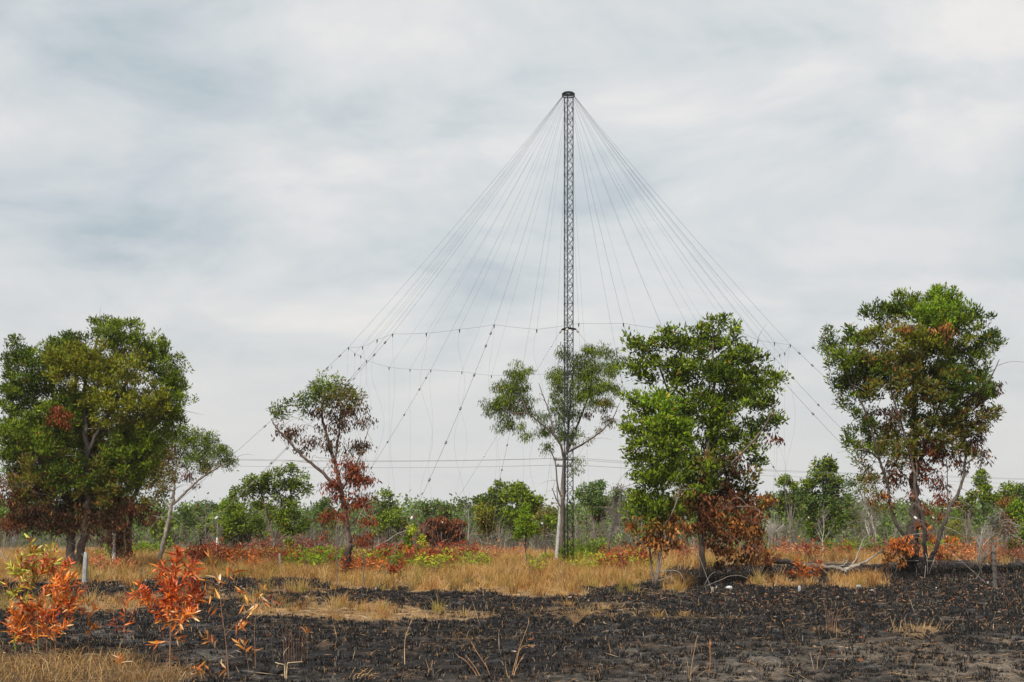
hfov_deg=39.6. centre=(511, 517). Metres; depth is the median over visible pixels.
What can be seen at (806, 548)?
scorched shrub
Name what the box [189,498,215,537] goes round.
bare sapling
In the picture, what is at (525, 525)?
young tree
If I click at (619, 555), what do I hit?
scorched shrub
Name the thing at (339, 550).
green shrub
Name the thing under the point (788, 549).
scorched shrub
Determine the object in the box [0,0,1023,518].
sky
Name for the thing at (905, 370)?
multi stemmed tree
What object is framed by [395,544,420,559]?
scorched shrub
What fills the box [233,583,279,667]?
scorched sapling
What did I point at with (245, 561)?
scorched shrub
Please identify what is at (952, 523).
young tree
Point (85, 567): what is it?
fence post
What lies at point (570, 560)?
green shrub
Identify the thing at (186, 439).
leaning tree
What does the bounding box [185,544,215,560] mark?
scorched shrub
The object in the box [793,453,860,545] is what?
bushy tree
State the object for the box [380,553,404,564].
green shrub
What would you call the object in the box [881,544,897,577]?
scorched shrub
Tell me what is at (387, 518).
bushy tree
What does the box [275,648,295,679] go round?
dry stalk
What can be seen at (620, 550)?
scorched shrub
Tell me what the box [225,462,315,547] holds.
spreading tree
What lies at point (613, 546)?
green shrub
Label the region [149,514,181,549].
bushy tree
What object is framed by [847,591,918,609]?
fallen branch
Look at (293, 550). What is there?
scorched shrub
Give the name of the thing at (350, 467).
half scorched tree
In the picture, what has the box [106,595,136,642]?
scorched sapling
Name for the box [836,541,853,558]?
scorched shrub
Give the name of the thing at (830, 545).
green shrub
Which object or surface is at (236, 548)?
scorched shrub
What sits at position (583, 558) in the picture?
green shrub
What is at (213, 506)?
bushy tree
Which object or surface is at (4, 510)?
bushy tree
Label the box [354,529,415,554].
fallen branch
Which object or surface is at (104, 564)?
scorched shrub
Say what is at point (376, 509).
bushy tree
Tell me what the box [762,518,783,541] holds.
bare tree
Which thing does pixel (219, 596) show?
scorched sapling
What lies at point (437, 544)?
scorched shrub
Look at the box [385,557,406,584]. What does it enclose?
scorched shrub
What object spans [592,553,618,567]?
green shrub
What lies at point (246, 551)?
scorched shrub
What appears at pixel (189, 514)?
thin tree
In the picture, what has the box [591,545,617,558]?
scorched shrub
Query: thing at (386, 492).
thin tree
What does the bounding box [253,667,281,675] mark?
charred log
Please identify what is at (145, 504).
broadleaf tree
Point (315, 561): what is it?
green shrub
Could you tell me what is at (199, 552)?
scorched shrub
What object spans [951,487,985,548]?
bushy tree
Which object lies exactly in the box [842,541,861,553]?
green shrub
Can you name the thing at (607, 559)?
green shrub
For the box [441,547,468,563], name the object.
green shrub
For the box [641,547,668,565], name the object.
scorched shrub
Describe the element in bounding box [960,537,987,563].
scorched shrub
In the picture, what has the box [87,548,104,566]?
scorched shrub
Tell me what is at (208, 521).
bushy tree
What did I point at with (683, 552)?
scorched shrub
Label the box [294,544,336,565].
green shrub
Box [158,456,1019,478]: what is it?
overhead wire
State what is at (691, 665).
dry stalk
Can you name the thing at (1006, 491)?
bushy tree
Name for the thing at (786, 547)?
scorched shrub
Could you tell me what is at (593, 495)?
bushy tree
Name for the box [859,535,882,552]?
green shrub
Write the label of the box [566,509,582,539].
bare sapling
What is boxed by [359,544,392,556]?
green shrub
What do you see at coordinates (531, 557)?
green shrub
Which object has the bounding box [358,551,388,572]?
scorched shrub
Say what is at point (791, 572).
scorched shrub
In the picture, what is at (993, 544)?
scorched shrub
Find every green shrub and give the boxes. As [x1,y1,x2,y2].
[95,547,124,558]
[105,541,146,557]
[125,540,149,552]
[133,538,174,553]
[143,542,159,553]
[281,548,317,566]
[284,544,334,569]
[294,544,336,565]
[308,547,339,564]
[317,543,344,564]
[320,543,358,558]
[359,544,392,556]
[371,547,402,564]
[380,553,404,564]
[381,545,417,562]
[389,551,419,567]
[406,551,448,574]
[415,553,445,571]
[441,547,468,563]
[442,553,475,568]
[464,551,485,567]
[473,551,494,565]
[527,553,549,559]
[527,557,549,570]
[537,552,552,562]
[554,536,580,548]
[554,543,582,552]
[557,544,574,560]
[561,555,579,564]
[566,545,589,557]
[568,538,606,555]
[572,533,599,554]
[572,552,590,563]
[574,559,594,568]
[581,556,601,567]
[583,550,605,561]
[588,533,624,553]
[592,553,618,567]
[597,551,617,567]
[620,553,643,564]
[630,555,656,567]
[759,537,774,551]
[823,538,850,553]
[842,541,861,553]
[848,534,877,551]
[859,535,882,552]
[862,540,882,553]
[926,540,950,554]
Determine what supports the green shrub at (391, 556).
on the ground at (723, 677)
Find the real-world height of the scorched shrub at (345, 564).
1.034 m
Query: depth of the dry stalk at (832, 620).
30.49 m
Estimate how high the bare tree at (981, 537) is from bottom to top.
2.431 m
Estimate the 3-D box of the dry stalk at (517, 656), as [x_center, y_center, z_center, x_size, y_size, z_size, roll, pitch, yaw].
[0.120,2.029,22.219,0.475,1.007,0.120,0,0,3]
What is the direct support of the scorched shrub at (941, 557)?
on the ground at (723, 677)
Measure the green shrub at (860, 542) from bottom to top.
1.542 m
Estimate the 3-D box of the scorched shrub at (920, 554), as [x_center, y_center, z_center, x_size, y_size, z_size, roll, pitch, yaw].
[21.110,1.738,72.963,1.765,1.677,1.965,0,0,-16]
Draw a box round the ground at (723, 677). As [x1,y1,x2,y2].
[0,519,1023,681]
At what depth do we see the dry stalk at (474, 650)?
22.14 m
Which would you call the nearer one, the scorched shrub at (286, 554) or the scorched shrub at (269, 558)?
the scorched shrub at (269, 558)
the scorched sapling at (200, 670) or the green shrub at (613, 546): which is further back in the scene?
the green shrub at (613, 546)
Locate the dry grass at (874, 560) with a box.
[0,544,1022,681]
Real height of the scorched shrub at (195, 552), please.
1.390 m
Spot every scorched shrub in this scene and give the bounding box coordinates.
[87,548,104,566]
[92,550,111,565]
[94,557,116,572]
[105,554,132,568]
[113,552,139,570]
[183,543,211,562]
[185,542,213,562]
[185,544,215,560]
[204,537,222,552]
[207,540,240,564]
[216,547,236,562]
[222,545,260,566]
[226,542,249,560]
[235,542,257,559]
[235,542,266,559]
[240,551,266,569]
[244,536,261,548]
[247,541,278,561]
[250,548,276,564]
[256,531,281,548]
[257,541,285,560]
[274,544,300,562]
[275,541,303,562]
[282,534,309,546]
[289,534,318,550]
[309,548,336,566]
[337,555,362,571]
[348,550,389,573]
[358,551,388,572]
[365,555,383,568]
[370,542,395,556]
[373,541,403,560]
[376,542,411,563]
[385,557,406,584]
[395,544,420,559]
[397,538,429,558]
[405,542,437,556]
[411,547,442,567]
[419,547,438,569]
[427,542,450,554]
[436,551,457,568]
[437,540,477,560]
[448,540,479,558]
[456,540,479,552]
[470,539,486,549]
[474,544,499,559]
[481,539,503,556]
[511,542,526,554]
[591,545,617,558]
[594,548,624,564]
[597,552,625,566]
[605,539,633,555]
[613,543,644,568]
[628,549,649,562]
[628,551,648,565]
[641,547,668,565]
[670,546,692,563]
[679,541,699,558]
[744,537,765,556]
[754,548,780,576]
[763,537,784,554]
[773,532,800,555]
[777,536,804,555]
[779,568,796,576]
[790,551,825,587]
[794,542,812,559]
[800,537,826,560]
[812,541,833,556]
[827,542,845,556]
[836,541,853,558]
[857,536,888,554]
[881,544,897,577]
[918,537,942,564]
[927,535,954,552]
[932,548,953,571]
[933,538,960,559]
[943,535,975,558]
[953,543,978,564]
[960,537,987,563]
[973,539,997,561]
[980,536,1002,551]
[985,547,1006,564]
[987,539,1012,559]
[997,537,1022,562]
[1011,540,1023,559]
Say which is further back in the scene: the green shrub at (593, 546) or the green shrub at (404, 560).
the green shrub at (593, 546)
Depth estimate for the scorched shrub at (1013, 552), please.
77.38 m
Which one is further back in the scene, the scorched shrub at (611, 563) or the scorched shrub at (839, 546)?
the scorched shrub at (839, 546)
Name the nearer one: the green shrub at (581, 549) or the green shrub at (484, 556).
the green shrub at (484, 556)
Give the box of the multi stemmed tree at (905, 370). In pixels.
[812,282,1019,578]
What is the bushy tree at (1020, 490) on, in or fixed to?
on the ground at (723, 677)
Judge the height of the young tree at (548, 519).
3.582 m
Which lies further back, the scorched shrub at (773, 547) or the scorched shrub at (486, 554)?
the scorched shrub at (773, 547)
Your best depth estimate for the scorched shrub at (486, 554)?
78.15 m
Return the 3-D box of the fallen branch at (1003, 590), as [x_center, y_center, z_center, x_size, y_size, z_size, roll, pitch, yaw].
[13.514,1.810,39.418,0.549,1.586,0.404,0,0,0]
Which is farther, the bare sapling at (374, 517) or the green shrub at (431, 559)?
the bare sapling at (374, 517)
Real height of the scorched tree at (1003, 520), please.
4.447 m
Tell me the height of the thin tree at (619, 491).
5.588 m
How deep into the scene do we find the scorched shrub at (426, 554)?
65.30 m
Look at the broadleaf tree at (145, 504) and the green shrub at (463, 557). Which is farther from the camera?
the broadleaf tree at (145, 504)
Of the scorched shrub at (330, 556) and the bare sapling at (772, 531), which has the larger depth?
the bare sapling at (772, 531)
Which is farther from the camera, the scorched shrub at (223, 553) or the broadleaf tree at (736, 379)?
the scorched shrub at (223, 553)
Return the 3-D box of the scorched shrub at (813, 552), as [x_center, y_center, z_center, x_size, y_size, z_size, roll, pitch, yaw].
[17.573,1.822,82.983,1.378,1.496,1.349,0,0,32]
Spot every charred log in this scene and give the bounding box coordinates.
[205,667,222,674]
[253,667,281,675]
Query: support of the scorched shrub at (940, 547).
on the ground at (723, 677)
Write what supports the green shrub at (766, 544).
on the ground at (723, 677)
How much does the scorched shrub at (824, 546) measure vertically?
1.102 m
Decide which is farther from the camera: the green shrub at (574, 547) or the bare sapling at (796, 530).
the bare sapling at (796, 530)
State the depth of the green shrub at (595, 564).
64.31 m
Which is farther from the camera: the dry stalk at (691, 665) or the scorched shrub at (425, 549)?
the scorched shrub at (425, 549)
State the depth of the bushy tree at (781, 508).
113.12 m
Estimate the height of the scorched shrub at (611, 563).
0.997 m
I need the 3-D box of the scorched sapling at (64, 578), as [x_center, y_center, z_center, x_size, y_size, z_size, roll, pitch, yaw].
[-8.236,1.622,26.064,1.009,1.856,1.037,0,0,12]
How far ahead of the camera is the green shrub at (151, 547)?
85.46 m
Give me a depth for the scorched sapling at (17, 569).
26.33 m
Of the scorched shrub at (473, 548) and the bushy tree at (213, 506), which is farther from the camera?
the bushy tree at (213, 506)
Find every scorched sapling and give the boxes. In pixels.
[0,533,62,651]
[0,589,49,650]
[32,556,87,654]
[77,600,101,650]
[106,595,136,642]
[113,652,128,663]
[124,544,212,674]
[190,661,208,675]
[192,548,257,678]
[199,629,225,668]
[232,637,261,671]
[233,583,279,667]
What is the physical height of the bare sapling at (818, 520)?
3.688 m
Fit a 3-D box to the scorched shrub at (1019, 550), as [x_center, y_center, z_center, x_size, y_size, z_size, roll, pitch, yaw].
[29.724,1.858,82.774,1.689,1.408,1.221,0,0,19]
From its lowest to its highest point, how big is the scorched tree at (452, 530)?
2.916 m
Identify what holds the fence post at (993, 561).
on the ground at (723, 677)
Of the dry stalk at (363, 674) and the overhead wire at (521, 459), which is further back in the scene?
the overhead wire at (521, 459)
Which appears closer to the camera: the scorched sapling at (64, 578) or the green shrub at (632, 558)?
the scorched sapling at (64, 578)
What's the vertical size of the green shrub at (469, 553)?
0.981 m
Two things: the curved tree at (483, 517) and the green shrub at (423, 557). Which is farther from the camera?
the curved tree at (483, 517)
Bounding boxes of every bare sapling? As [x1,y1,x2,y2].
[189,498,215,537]
[207,517,223,543]
[298,515,318,544]
[351,514,381,546]
[367,498,381,543]
[413,509,430,546]
[461,493,476,547]
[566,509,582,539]
[768,509,781,547]
[788,518,804,547]
[814,504,834,551]
[846,516,869,539]
[869,506,888,541]
[891,509,906,537]
[954,505,977,540]
[986,502,1010,549]
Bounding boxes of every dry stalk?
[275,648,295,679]
[281,620,308,661]
[349,668,376,678]
[404,610,418,663]
[455,627,489,674]
[505,620,532,676]
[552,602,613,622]
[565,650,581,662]
[685,635,708,677]
[824,605,844,632]
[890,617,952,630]
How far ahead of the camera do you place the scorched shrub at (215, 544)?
80.72 m
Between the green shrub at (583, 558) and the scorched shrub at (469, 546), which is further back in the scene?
the scorched shrub at (469, 546)
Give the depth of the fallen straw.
35.55 m
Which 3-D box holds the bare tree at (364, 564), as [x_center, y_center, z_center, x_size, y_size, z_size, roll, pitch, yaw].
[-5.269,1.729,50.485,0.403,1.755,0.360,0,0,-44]
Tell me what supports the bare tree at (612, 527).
on the ground at (723, 677)
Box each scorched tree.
[267,367,386,571]
[416,515,466,549]
[985,497,1023,556]
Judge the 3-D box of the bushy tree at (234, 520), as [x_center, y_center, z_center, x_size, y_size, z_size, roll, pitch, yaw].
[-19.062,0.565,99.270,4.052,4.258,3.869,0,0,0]
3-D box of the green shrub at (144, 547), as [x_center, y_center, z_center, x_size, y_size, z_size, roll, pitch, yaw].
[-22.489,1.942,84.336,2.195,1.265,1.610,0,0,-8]
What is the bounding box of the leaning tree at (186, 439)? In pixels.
[147,423,250,563]
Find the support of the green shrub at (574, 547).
on the ground at (723, 677)
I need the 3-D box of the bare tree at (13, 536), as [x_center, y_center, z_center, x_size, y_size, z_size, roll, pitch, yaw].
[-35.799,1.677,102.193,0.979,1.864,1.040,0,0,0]
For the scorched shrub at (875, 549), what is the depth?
85.81 m
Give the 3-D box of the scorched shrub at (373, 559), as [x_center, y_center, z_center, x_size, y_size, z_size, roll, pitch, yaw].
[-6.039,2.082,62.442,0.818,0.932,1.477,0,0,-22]
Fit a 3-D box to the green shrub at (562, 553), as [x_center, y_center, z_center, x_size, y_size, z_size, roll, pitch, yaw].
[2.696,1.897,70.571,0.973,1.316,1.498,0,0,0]
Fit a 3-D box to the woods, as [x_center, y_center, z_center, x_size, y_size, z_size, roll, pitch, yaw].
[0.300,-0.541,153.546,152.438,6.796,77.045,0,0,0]
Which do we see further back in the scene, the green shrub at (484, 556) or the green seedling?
the green shrub at (484, 556)
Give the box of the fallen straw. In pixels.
[0,567,1023,681]
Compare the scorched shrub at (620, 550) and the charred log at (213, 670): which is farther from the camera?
the scorched shrub at (620, 550)
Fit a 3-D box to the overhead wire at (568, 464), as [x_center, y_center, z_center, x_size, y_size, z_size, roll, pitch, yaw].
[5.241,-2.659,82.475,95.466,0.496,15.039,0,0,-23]
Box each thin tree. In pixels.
[172,502,197,548]
[378,485,402,516]
[591,478,632,548]
[838,472,890,544]
[970,468,1001,542]
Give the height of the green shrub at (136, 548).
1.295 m
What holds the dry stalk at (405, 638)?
on the ground at (723, 677)
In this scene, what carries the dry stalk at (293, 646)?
on the ground at (723, 677)
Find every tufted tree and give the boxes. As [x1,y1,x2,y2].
[417,501,432,519]
[426,498,445,518]
[438,503,454,519]
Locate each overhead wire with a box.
[18,456,1023,479]
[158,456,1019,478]
[180,464,1020,483]
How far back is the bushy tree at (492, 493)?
110.03 m
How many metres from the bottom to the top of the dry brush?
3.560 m
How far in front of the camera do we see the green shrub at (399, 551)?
68.31 m
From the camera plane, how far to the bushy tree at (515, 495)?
99.25 m
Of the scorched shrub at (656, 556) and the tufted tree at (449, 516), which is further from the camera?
the tufted tree at (449, 516)
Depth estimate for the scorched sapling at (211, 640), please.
22.60 m
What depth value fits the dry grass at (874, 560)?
55.69 m
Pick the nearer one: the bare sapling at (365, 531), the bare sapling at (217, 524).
the bare sapling at (217, 524)
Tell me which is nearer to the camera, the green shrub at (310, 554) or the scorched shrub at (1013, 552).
the green shrub at (310, 554)
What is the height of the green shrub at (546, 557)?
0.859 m
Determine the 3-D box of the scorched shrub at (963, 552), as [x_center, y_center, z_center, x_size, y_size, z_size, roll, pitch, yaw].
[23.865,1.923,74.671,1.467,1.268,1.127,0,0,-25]
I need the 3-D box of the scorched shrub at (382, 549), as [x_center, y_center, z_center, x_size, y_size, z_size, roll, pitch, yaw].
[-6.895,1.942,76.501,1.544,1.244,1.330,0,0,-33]
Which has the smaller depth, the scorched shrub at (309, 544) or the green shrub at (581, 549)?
the green shrub at (581, 549)
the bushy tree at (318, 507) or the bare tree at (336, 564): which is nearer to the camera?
the bare tree at (336, 564)
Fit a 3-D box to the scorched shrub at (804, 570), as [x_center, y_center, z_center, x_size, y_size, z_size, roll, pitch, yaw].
[10.419,1.871,50.596,1.340,1.369,1.014,0,0,-25]
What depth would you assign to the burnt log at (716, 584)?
51.01 m
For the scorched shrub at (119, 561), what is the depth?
63.58 m
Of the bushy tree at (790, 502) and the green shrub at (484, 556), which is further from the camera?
the bushy tree at (790, 502)
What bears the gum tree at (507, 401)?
on the ground at (723, 677)
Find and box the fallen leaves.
[0,570,1023,679]
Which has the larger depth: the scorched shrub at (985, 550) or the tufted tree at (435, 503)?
the tufted tree at (435, 503)
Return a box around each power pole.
[112,509,115,559]
[554,457,572,561]
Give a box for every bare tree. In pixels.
[10,529,21,546]
[267,528,289,550]
[334,544,342,585]
[359,544,368,587]
[600,495,631,551]
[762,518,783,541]
[862,509,880,539]
[969,522,993,559]
[971,526,993,577]
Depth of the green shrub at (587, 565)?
62.60 m
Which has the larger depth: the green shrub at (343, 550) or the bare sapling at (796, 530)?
the bare sapling at (796, 530)
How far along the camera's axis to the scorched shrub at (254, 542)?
92.57 m
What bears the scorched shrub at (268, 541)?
on the ground at (723, 677)
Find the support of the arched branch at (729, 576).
on the ground at (723, 677)
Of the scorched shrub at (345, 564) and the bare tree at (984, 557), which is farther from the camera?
the scorched shrub at (345, 564)
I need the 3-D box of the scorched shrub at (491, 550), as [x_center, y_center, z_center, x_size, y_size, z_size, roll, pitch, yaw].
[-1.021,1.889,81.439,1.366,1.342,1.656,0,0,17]
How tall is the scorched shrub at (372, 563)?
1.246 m
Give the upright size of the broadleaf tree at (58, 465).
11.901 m
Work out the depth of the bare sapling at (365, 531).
98.27 m
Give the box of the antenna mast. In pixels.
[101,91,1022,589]
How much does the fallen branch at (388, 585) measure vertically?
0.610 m
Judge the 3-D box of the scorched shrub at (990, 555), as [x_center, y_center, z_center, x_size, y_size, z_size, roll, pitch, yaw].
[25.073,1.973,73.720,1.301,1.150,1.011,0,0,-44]
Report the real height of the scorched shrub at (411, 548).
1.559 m
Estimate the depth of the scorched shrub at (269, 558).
66.39 m
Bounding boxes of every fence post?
[82,552,87,582]
[991,545,997,587]
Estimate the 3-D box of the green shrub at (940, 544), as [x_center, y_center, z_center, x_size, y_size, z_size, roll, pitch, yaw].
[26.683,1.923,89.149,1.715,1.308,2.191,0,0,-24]
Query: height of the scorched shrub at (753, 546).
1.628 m
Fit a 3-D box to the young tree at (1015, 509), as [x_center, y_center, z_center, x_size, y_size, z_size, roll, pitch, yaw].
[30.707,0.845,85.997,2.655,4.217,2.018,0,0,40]
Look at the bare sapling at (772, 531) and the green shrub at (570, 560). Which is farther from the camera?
the bare sapling at (772, 531)
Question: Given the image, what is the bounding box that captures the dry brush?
[0,508,1023,552]
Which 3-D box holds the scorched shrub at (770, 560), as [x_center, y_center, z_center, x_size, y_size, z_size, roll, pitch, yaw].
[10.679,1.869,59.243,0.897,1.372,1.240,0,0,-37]
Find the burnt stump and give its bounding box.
[762,554,772,574]
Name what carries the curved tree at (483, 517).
on the ground at (723, 677)
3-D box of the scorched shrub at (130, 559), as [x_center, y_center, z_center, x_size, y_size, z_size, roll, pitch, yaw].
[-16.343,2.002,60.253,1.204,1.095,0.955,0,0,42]
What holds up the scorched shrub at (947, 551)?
on the ground at (723, 677)
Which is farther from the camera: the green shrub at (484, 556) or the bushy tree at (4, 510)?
the bushy tree at (4, 510)
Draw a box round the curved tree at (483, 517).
[470,501,506,546]
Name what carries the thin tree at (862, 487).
on the ground at (723, 677)
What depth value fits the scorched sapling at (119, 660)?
22.79 m
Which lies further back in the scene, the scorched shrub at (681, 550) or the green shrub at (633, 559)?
the scorched shrub at (681, 550)
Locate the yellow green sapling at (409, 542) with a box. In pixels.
[397,522,428,553]
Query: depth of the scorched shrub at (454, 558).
65.62 m
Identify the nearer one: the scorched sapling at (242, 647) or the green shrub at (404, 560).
the scorched sapling at (242, 647)
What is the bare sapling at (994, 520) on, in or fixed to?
on the ground at (723, 677)
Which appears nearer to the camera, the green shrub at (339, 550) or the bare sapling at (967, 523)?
the green shrub at (339, 550)
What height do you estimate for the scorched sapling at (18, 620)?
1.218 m
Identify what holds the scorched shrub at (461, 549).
on the ground at (723, 677)
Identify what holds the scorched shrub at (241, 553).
on the ground at (723, 677)
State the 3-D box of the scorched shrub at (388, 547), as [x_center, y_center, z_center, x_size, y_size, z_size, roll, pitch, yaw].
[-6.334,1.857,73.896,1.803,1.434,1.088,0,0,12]
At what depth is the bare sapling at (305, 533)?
88.13 m
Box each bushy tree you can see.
[0,495,18,550]
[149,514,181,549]
[190,510,226,545]
[191,499,229,538]
[209,496,269,548]
[307,496,336,535]
[365,500,387,542]
[368,506,408,545]
[457,478,528,545]
[498,485,548,546]
[568,478,611,540]
[757,491,801,544]
[773,474,804,548]
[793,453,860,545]
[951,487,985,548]
[995,480,1019,540]
[1009,482,1023,527]
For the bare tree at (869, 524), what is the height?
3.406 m
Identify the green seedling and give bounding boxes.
[13,631,19,657]
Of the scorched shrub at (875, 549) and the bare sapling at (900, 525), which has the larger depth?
the bare sapling at (900, 525)
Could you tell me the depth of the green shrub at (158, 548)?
84.47 m
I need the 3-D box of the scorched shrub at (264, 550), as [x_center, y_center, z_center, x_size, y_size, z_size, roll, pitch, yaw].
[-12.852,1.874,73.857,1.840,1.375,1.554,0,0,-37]
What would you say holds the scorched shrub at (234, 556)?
on the ground at (723, 677)
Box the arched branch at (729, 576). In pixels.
[706,573,751,585]
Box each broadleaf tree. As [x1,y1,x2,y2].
[0,309,201,573]
[74,423,182,561]
[615,312,793,581]
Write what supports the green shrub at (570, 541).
on the ground at (723, 677)
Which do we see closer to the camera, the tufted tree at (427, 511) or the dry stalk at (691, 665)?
the dry stalk at (691, 665)
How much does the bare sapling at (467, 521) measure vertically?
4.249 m
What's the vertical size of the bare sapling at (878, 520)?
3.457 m
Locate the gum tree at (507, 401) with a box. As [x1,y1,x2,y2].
[478,341,627,561]
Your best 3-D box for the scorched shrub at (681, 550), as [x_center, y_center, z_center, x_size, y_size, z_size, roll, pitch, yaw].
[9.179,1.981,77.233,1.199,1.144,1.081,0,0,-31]
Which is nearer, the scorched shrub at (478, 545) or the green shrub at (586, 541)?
the green shrub at (586, 541)
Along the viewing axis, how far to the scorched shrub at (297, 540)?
102.82 m
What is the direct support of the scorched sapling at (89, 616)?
on the ground at (723, 677)
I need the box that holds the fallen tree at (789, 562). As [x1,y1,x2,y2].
[772,528,885,573]
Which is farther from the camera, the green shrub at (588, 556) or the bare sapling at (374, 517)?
the bare sapling at (374, 517)
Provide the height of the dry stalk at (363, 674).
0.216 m
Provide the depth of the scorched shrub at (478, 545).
92.06 m
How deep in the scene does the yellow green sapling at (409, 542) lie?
79.87 m
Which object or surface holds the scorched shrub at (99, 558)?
on the ground at (723, 677)
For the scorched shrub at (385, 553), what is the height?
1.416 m
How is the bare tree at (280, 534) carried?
on the ground at (723, 677)
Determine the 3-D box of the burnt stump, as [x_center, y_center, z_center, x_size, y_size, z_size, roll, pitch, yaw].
[10.848,2.124,60.455,0.578,1.144,0.664,0,0,0]
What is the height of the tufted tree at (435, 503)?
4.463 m
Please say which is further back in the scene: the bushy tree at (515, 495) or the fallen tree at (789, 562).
the bushy tree at (515, 495)
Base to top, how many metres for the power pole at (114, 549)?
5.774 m
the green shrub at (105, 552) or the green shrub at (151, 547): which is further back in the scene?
the green shrub at (151, 547)
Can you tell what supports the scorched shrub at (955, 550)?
on the ground at (723, 677)
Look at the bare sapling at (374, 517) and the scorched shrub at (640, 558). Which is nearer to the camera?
the scorched shrub at (640, 558)
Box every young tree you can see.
[506,500,540,560]
[532,502,558,552]
[608,385,698,588]
[940,519,975,548]
[999,499,1023,556]
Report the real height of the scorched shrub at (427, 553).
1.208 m
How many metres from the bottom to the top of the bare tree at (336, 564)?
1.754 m
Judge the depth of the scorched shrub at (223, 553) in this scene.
69.61 m
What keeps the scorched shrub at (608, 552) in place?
on the ground at (723, 677)
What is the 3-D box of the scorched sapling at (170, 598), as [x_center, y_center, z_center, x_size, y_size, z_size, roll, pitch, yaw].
[-5.460,1.454,22.590,1.276,2.193,1.172,0,0,0]
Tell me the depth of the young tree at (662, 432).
49.18 m
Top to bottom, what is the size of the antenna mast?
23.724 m
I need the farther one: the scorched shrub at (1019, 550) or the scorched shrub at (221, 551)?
the scorched shrub at (1019, 550)
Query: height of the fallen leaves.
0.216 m
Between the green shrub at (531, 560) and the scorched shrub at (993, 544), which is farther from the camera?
the scorched shrub at (993, 544)
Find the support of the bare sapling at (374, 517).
on the ground at (723, 677)
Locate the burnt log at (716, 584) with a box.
[703,582,733,586]
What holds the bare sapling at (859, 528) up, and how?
on the ground at (723, 677)
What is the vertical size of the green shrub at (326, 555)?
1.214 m
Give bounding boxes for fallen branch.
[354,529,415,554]
[364,574,412,591]
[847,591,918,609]
[989,559,1010,607]
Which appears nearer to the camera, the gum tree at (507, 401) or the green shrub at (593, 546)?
the gum tree at (507, 401)
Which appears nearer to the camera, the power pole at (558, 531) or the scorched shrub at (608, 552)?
the scorched shrub at (608, 552)
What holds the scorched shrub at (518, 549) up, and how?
on the ground at (723, 677)
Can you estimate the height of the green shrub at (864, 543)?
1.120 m
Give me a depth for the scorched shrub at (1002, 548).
82.75 m
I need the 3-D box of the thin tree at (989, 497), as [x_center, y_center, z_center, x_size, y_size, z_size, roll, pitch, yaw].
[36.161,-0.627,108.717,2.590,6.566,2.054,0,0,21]
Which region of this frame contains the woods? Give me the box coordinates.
[0,487,1023,546]
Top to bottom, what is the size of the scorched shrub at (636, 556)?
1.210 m
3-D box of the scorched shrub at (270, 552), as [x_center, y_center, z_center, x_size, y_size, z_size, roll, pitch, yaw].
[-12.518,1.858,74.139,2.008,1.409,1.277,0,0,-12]

